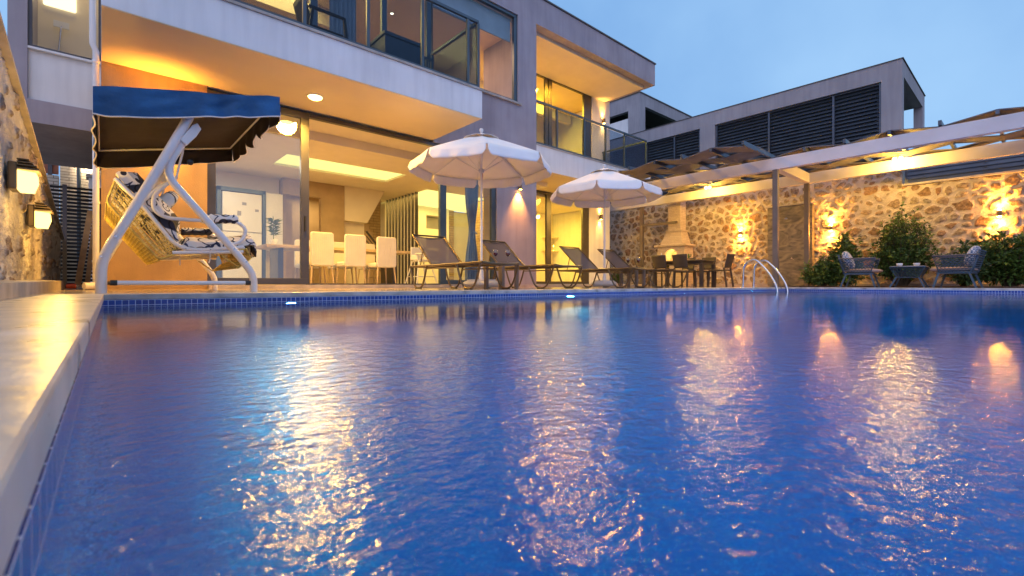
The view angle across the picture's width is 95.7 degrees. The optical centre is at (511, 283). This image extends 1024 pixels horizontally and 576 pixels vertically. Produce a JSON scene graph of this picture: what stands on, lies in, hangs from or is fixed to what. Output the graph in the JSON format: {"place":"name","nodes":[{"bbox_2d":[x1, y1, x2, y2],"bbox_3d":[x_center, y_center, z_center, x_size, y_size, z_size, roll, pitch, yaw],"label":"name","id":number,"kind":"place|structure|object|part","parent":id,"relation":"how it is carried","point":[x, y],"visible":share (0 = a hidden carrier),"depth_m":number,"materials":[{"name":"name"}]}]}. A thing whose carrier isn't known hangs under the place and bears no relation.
{"place":"outdoors","nodes":[
{"label":"outdoors","id":0,"kind":"place"},
{"bbox_2d":[44,164,58,174],"bbox_3d":[-10.894,-3.185,9.980,1.613,1.480,0.070,0,0,-42],"label":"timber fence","id":1,"kind":"object","parent":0,"point":[51,169],"visible":0.11,"depth_m":10.41,"materials":[{"name":"wood"}]},
{"bbox_2d":[293,0,347,38],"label":"chair","id":2,"kind":"object","parent":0,"point":[297,5],"visible":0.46,"depth_m":6.92,"materials":[{"name":"black metal"}]},
{"bbox_2d":[370,30,420,64],"bbox_3d":[-2.063,-3.783,8.128,0.740,0.805,0.740,0,0,-42],"label":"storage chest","id":3,"kind":"object","parent":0,"point":[391,43],"visible":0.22,"depth_m":7.83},
{"bbox_2d":[424,56,432,68],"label":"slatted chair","id":4,"kind":"object","parent":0,"point":[428,59],"visible":0.16,"depth_m":8.78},
{"bbox_2d":[0,286,907,301],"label":"pool deck","id":5,"kind":"structure","parent":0,"point":[73,291],"depth_m":5.38,"materials":[{"name":"beige stone"}]},
{"bbox_2d":[0,12,64,298],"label":"boundary wall","id":6,"kind":"structure","parent":5,"relation":"on","point":[30,262],"depth_m":4.01,"materials":[{"name":"stone"}]},
{"bbox_2d":[7,158,41,193],"bbox_3d":[-3.817,-0.842,3.632,0.170,0.234,0.260,0,0,-42],"label":"bulkhead lamp","id":7,"kind":"object","parent":6,"relation":"attached to","point":[23,174],"visible":1,"depth_m":3.56,"materials":[{"name":"white glass"}]},
{"bbox_2d":[27,202,53,228],"bbox_3d":[-4.646,-0.672,4.568,0.170,0.234,0.260,0,0,-42],"label":"bulkhead lamp","id":8,"kind":"object","parent":6,"relation":"attached to","point":[38,215],"visible":1,"depth_m":4.49,"materials":[{"name":"white glass"}]},
{"bbox_2d":[65,284,81,288],"bbox_3d":[-6.114,0.032,6.473,0.363,0.073,0.070,0,0,-42],"label":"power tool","id":9,"kind":"object","parent":5,"relation":"on","point":[72,286],"visible":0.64,"depth_m":6.44,"materials":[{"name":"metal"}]},
{"bbox_2d":[75,210,91,284],"bbox_3d":[-7.314,-0.600,7.915,0.081,1.364,0.435,0,0,-17],"label":"plank","id":10,"kind":"object","parent":5,"relation":"on","point":[83,252],"visible":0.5,"depth_m":7.91,"materials":[{"name":"brown wood"}]},
{"bbox_2d":[85,227,91,281],"bbox_3d":[-7.243,-0.600,7.978,0.068,1.360,0.405,0,0,-24],"label":"plank","id":11,"kind":"object","parent":5,"relation":"on","point":[88,271],"visible":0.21,"depth_m":7.91,"materials":[{"name":"brown wood"}]},
{"bbox_2d":[86,174,100,281],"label":"concrete pillar","id":12,"kind":"structure","parent":5,"relation":"on","point":[89,177],"depth_m":9.91,"materials":[{"name":"white paint"}]},
{"bbox_2d":[91,86,280,292],"bbox_3d":[-3.577,-0.897,5.004,1.424,1.944,2.323,0,0,-42],"label":"garden swing","id":13,"kind":"object","parent":5,"relation":"on","point":[162,133],"visible":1,"depth_m":4.47,"materials":[{"name":"blue fabric"}]},
{"bbox_2d":[7,0,655,289],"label":"villa","id":14,"kind":"object","parent":5,"relation":"on","point":[549,81],"visible":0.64,"depth_m":9.27,"materials":[{"name":"white paint"}]},
{"bbox_2d":[43,0,75,50],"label":"floor lamp","id":15,"kind":"object","parent":14,"relation":"attached to","point":[68,5],"visible":0.88,"depth_m":7.33,"materials":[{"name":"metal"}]},
{"bbox_2d":[28,0,100,61],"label":"window","id":16,"kind":"structure","parent":14,"relation":"in","point":[30,2],"depth_m":6.39,"materials":[{"name":"grey metal"}]},
{"bbox_2d":[49,184,100,284],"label":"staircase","id":17,"kind":"structure","parent":14,"relation":"attached to","point":[65,228],"depth_m":8.55,"materials":[{"name":"black metal"}]},
{"bbox_2d":[221,191,261,277],"bbox_3d":[-6.475,-1.085,11.053,0.820,2.120,0.429,0,0,-42],"label":"refrigerator","id":18,"kind":"object","parent":14,"relation":"on","point":[245,208],"visible":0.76,"depth_m":10.92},
{"bbox_3d":[-6.349,-1.688,10.912,0.810,0.905,0.043,0,0,-42],"label":"door","id":19,"kind":"part","parent":18,"relation":"part of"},
{"bbox_3d":[-6.349,-0.623,10.912,0.810,1.175,0.043,0,0,-42],"label":"door","id":20,"kind":"part","parent":18,"relation":"part of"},
{"bbox_2d":[207,90,308,283],"bbox_3d":[-3.939,-1.420,7.273,1.441,2.850,0.110,0,0,-42],"label":"sliding door","id":21,"kind":"structure","parent":14,"relation":"in","point":[304,117],"depth_m":7.66,"materials":[{"name":"metal"}]},
{"bbox_2d":[294,240,321,282],"bbox_3d":[-4.688,-0.514,10.636,0.466,1.021,0.516,0,0,-42],"label":"upholstered chair","id":22,"kind":"object","parent":14,"relation":"on","point":[296,258],"visible":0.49,"depth_m":10.64,"materials":[{"name":"fabric"}]},
{"bbox_2d":[307,93,323,100],"bbox_3d":[-3.023,-2.859,7.116,0.240,0.054,0.240,0,0,-42],"label":"soffit lamp","id":23,"kind":"object","parent":14,"relation":"attached to","point":[315,96],"visible":1,"depth_m":7.06,"materials":[{"name":"white plastic"}]},
{"bbox_2d":[309,231,333,282],"bbox_3d":[-3.898,-0.514,9.323,0.466,1.021,0.516,0,0,-42],"label":"upholstered chair","id":24,"kind":"object","parent":14,"relation":"on","point":[321,248],"visible":0.81,"depth_m":9.13,"materials":[{"name":"fabric"}]},
{"bbox_2d":[256,244,409,283],"bbox_3d":[-3.900,-0.395,10.388,3.150,0.780,0.880,0,0,-42],"label":"indoor table","id":25,"kind":"object","parent":14,"relation":"on","point":[276,260],"visible":0.55,"depth_m":9.58,"materials":[{"name":"white wood"}]},
{"bbox_2d":[265,217,281,243],"bbox_3d":[-4.834,-1.082,9.421,0.345,0.591,0.347,0,0,-15],"label":"potted plant","id":26,"kind":"object","parent":25,"relation":"on","point":[273,229],"visible":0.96,"depth_m":9.38,"materials":[{"name":"green plant"}]},
{"bbox_2d":[327,242,353,282],"bbox_3d":[-4.127,-0.514,11.134,0.466,1.021,0.516,0,0,-42],"label":"upholstered chair","id":27,"kind":"object","parent":14,"relation":"on","point":[338,257],"visible":0.48,"depth_m":11.24,"materials":[{"name":"fabric"}]},
{"bbox_2d":[336,234,365,282],"bbox_3d":[-3.403,-0.514,9.790,0.466,1.021,0.516,0,0,-42],"label":"upholstered chair","id":28,"kind":"object","parent":14,"relation":"on","point":[355,251],"visible":0.93,"depth_m":9.61,"materials":[{"name":"fabric"}]},
{"bbox_2d":[357,244,380,282],"bbox_3d":[-3.566,-0.514,11.631,0.466,1.021,0.516,0,0,-42],"label":"upholstered chair","id":29,"kind":"object","parent":14,"relation":"on","point":[370,258],"visible":0.45,"depth_m":11.78,"materials":[{"name":"fabric"}]},
{"bbox_2d":[368,237,395,283],"bbox_3d":[-2.885,-0.514,10.276,0.466,1.021,0.516,0,0,-42],"label":"upholstered chair","id":30,"kind":"object","parent":14,"relation":"on","point":[385,252],"visible":0.97,"depth_m":10.09,"materials":[{"name":"fabric"}]},
{"bbox_2d":[405,247,437,283],"bbox_3d":[-2.131,-0.438,10.918,0.571,0.875,0.606,0,0,-42],"label":"chair","id":31,"kind":"object","parent":14,"relation":"on","point":[416,254],"visible":0.77,"depth_m":10.91,"materials":[{"name":"white fabric"}]},
{"bbox_2d":[438,184,495,283],"bbox_3d":[-0.937,-1.420,9.956,1.470,2.850,0.080,0,0,-42],"label":"fixed window","id":32,"kind":"structure","parent":14,"relation":"in","point":[441,188],"depth_m":9.52,"materials":[{"name":"grey metal"}]},
{"bbox_2d":[431,0,516,100],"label":"corner window","id":33,"kind":"structure","parent":14,"relation":"in","point":[491,22],"depth_m":10.46,"materials":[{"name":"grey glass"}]},
{"bbox_2d":[536,190,588,283],"bbox_3d":[0.960,-1.380,13.951,4.170,2.800,0.080,0,0,-42],"label":"terrace door","id":34,"kind":"structure","parent":14,"relation":"in","point":[584,211],"depth_m":14.09,"materials":[{"name":"grey glass"}]},
{"bbox_2d":[536,73,591,156],"bbox_3d":[1.012,-4.840,13.997,4.310,2.910,0.080,0,0,-42],"label":"upper terrace door","id":35,"kind":"structure","parent":14,"relation":"in","point":[586,99],"depth_m":14.16,"materials":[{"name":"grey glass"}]},
{"bbox_2d":[409,234,518,289],"bbox_3d":[-0.774,-0.367,6.992,0.710,0.884,1.941,0,0,-42],"label":"sun lounger","id":36,"kind":"object","parent":5,"relation":"on","point":[438,252],"visible":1,"depth_m":7.33,"materials":[{"name":"brown metal"}]},
{"bbox_2d":[408,128,551,286],"bbox_3d":[-0.516,-1.288,7.816,2.270,2.685,2.270,0,0,15],"label":"parasol","id":37,"kind":"object","parent":5,"relation":"on","point":[485,160],"visible":0.98,"depth_m":8.10,"materials":[{"name":"white fabric"}]},
{"bbox_2d":[484,262,518,288],"bbox_3d":[-0.168,-0.133,7.363,0.420,0.415,0.420,0,0,40],"label":"side table","id":38,"kind":"object","parent":5,"relation":"on","point":[501,273],"visible":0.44,"depth_m":7.32,"materials":[{"name":"wood"}]},
{"bbox_2d":[0,287,1023,575],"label":"pool coping","id":39,"kind":"object","parent":5,"relation":"on","point":[44,339],"visible":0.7,"depth_m":0.45,"materials":[{"name":"beige stone"}]},
{"bbox_2d":[742,259,788,291],"bbox_3d":[5.175,0.330,9.492,0.570,1.690,0.759,0,0,-42],"label":"pool ladder","id":40,"kind":"object","parent":39,"relation":"attached to","point":[768,272],"visible":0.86,"depth_m":9.50,"materials":[{"name":"metal"}]},
{"bbox_2d":[479,240,582,288],"bbox_3d":[0.256,-0.367,7.905,0.710,0.884,1.941,0,0,-42],"label":"sun lounger","id":41,"kind":"object","parent":5,"relation":"on","point":[502,248],"visible":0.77,"depth_m":8.22,"materials":[{"name":"brown fabric"}]},
{"bbox_2d":[550,164,661,286],"bbox_3d":[2.025,-1.288,10.150,2.270,2.685,2.270,0,0,-4],"label":"parasol","id":42,"kind":"object","parent":5,"relation":"on","point":[603,187],"visible":0.99,"depth_m":10.13,"materials":[{"name":"white fabric"}]},
{"bbox_2d":[559,246,653,287],"bbox_3d":[1.829,-0.367,9.301,0.710,0.884,1.941,0,0,-41],"label":"sun lounger","id":43,"kind":"object","parent":5,"relation":"on","point":[576,255],"visible":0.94,"depth_m":9.64,"materials":[{"name":"brown metal"}]},
{"bbox_2d":[610,267,624,282],"bbox_3d":[3.728,-0.286,16.555,0.608,0.815,0.607,0,0,-42],"label":"shrub","id":44,"kind":"object","parent":5,"relation":"on","point":[617,277],"visible":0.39,"depth_m":16.47,"materials":[{"name":"green plant"}]},
{"bbox_2d":[619,267,645,287],"bbox_3d":[2.485,-0.133,9.556,0.420,0.415,0.420,0,0,40],"label":"side table","id":45,"kind":"object","parent":5,"relation":"on","point":[636,278],"visible":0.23,"depth_m":9.53,"materials":[{"name":"wood"}]},
{"bbox_2d":[634,258,650,286],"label":"dining chair","id":46,"kind":"object","parent":5,"relation":"on","point":[639,264],"visible":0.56,"depth_m":14.13,"materials":[{"name":"wicker"}]},
{"bbox_2d":[597,249,688,287],"bbox_3d":[2.812,-0.367,10.172,0.710,0.884,1.941,0,0,-43],"label":"sun lounger","id":47,"kind":"object","parent":5,"relation":"on","point":[614,258],"visible":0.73,"depth_m":10.43,"materials":[{"name":"brown metal"}]},
{"bbox_2d":[651,255,675,286],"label":"dining chair","id":48,"kind":"object","parent":5,"relation":"on","point":[659,261],"visible":0.82,"depth_m":12.70,"materials":[{"name":"wicker"}]},
{"bbox_2d":[654,188,695,285],"bbox_3d":[5.378,-1.575,15.329,0.670,3.300,1.120,0,0,-42],"label":"barbecue","id":49,"kind":"object","parent":5,"relation":"on","point":[675,240],"visible":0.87,"depth_m":15.22,"materials":[{"name":"stone"}]},
{"bbox_2d":[652,260,715,286],"bbox_3d":[4.860,-0.287,13.132,0.800,0.725,1.500,0,0,-42],"label":"dining table","id":50,"kind":"object","parent":5,"relation":"on","point":[701,263],"visible":0.78,"depth_m":12.74,"materials":[{"name":"wood"}]},
{"bbox_2d":[672,254,696,286],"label":"dining chair","id":51,"kind":"object","parent":5,"relation":"on","point":[679,260],"visible":0.91,"depth_m":12.26,"materials":[{"name":"wicker"}]},
{"bbox_2d":[675,258,695,280],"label":"dining chair","id":52,"kind":"object","parent":5,"relation":"on","point":[690,267],"visible":0.38,"depth_m":13.93,"materials":[{"name":"wicker"}]},
{"bbox_2d":[693,257,715,286],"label":"dining chair","id":53,"kind":"object","parent":5,"relation":"on","point":[707,267],"visible":0.41,"depth_m":13.57,"materials":[{"name":"wicker"}]},
{"bbox_2d":[707,254,734,286],"bbox_3d":[5.557,-0.355,12.271,0.440,0.866,0.568,0,0,-42],"label":"dining chair","id":54,"kind":"object","parent":5,"relation":"on","point":[729,260],"visible":1,"depth_m":12.12,"materials":[{"name":"wicker"}]},
{"bbox_2d":[765,201,816,285],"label":"shower wall","id":55,"kind":"structure","parent":5,"relation":"on","point":[791,239],"depth_m":12.78,"materials":[{"name":"stone"}]},
{"bbox_2d":[610,169,1023,286],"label":"stone wall","id":56,"kind":"structure","parent":5,"relation":"on","point":[954,211],"depth_m":12.13,"materials":[{"name":"stone"}]},
{"bbox_2d":[904,154,1023,183],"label":"louvre fence","id":57,"kind":"object","parent":56,"relation":"on","point":[992,165],"visible":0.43,"depth_m":10.53,"materials":[{"name":"grey metal"}]},
{"bbox_2d":[997,209,1001,216],"bbox_3d":[10.511,-1.525,9.990,0.115,0.172,0.080,0,0,-42],"label":"stone wall lamp","id":58,"kind":"object","parent":56,"relation":"attached to","point":[999,212],"visible":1,"depth_m":9.95,"materials":[{"name":"brown metal"}]},
{"bbox_2d":[610,107,1023,286],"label":"pergola","id":59,"kind":"object","parent":5,"relation":"on","point":[741,164],"visible":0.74,"depth_m":10.63,"materials":[{"name":"white wood"}]},
{"bbox_2d":[892,154,903,160],"bbox_3d":[8.610,-2.833,10.336,0.110,0.145,0.200,0,0,-42],"label":"pergola lamp","id":60,"kind":"object","parent":59,"relation":"attached to","point":[898,157],"visible":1,"depth_m":10.33,"materials":[{"name":"metal"}]},
{"bbox_2d":[837,251,882,287],"bbox_3d":[7.588,-0.321,10.074,0.745,0.805,0.740,0,0,44],"label":"rope armchair","id":61,"kind":"object","parent":5,"relation":"on","point":[846,259],"visible":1,"depth_m":10.00,"materials":[{"name":"fabric"}]},
{"bbox_2d":[889,266,928,287],"bbox_3d":[8.119,-0.140,9.473,0.568,0.450,0.564,0,0,-42],"label":"rope table","id":62,"kind":"object","parent":5,"relation":"on","point":[925,268],"visible":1,"depth_m":9.44,"materials":[{"name":"grey fabric"}]},
{"bbox_2d":[799,286,1023,287],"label":"planting bed","id":63,"kind":"object","parent":5,"relation":"on","point":[930,286],"visible":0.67,"depth_m":9.48,"materials":[{"name":"grey stone"}]},
{"bbox_2d":[797,253,840,285],"bbox_3d":[7.756,-0.300,11.658,0.988,0.946,0.885,0,0,14],"label":"shrub","id":64,"kind":"object","parent":63,"relation":"on","point":[820,274],"visible":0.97,"depth_m":11.54,"materials":[{"name":"green plant"}]},
{"bbox_2d":[826,227,870,285],"bbox_3d":[8.248,-0.664,11.366,0.918,1.477,0.940,0,0,18],"label":"shrub","id":65,"kind":"object","parent":63,"relation":"on","point":[847,246],"visible":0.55,"depth_m":11.30,"materials":[{"name":"green plant"}]},
{"bbox_2d":[865,201,941,285],"bbox_3d":[8.950,-0.925,10.627,1.084,1.972,1.419,0,0,-42],"label":"shrub","id":66,"kind":"object","parent":63,"relation":"on","point":[904,248],"visible":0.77,"depth_m":10.48,"materials":[{"name":"green plant"}]},
{"bbox_2d":[932,239,993,285],"bbox_3d":[9.312,-0.407,9.524,1.004,1.003,0.771,0,0,24],"label":"shrub","id":67,"kind":"object","parent":63,"relation":"on","point":[962,279],"visible":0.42,"depth_m":9.42,"materials":[{"name":"green plant"}]},
{"bbox_2d":[964,230,1023,285],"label":"shrub","id":68,"kind":"object","parent":63,"relation":"on","point":[1006,268],"visible":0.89,"depth_m":9.19,"materials":[{"name":"green plant"}]},
{"bbox_2d":[930,246,986,287],"bbox_3d":[8.586,-0.321,8.948,0.740,0.805,0.745,0,0,-38],"label":"rope armchair","id":69,"kind":"object","parent":5,"relation":"on","point":[973,256],"visible":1,"depth_m":8.75,"materials":[{"name":"fabric"}]},
{"bbox_2d":[0,0,1023,218],"label":"sky","id":70,"kind":"structure","parent":0,"point":[966,57],"materials":[{"name":"blue"}]},
{"bbox_2d":[37,291,1023,575],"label":"pool water","id":71,"kind":"structure","parent":0,"point":[799,433],"depth_m":0.46,"materials":[{"name":"blue liquid"}]},
{"bbox_3d":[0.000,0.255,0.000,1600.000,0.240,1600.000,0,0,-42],"label":"ground","id":72,"kind":"structure","parent":0,"visible":0},
{"bbox_2d":[46,174,58,214],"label":"retaining wall","id":73,"kind":"structure","parent":72,"relation":"on","point":[53,179],"depth_m":10.40,"materials":[{"name":"stone"}]},
{"bbox_2d":[60,166,100,285],"bbox_3d":[-10.698,-2.025,12.092,1.560,4.200,0.510,0,0,-42],"label":"stone annex","id":74,"kind":"object","parent":72,"relation":"on","point":[72,177],"visible":0.01,"depth_m":11.62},
{"bbox_2d":[610,91,691,139],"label":"house","id":75,"kind":"structure","parent":72,"relation":"on","point":[639,111],"depth_m":28.76,"materials":[{"name":"grey paint"}]},
{"bbox_2d":[610,57,925,203],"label":"louvred house","id":76,"kind":"structure","parent":72,"relation":"on","point":[855,105],"depth_m":16.26,"materials":[{"name":"grey paint"}]},
{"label":"pool floor","id":77,"kind":"structure","parent":0,"visible":0},
{"bbox_2d":[3,289,1023,575],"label":"pool wall","id":78,"kind":"structure","parent":77,"relation":"on","point":[25,557],"depth_m":0.53,"materials":[{"name":"tile"}]}
]}

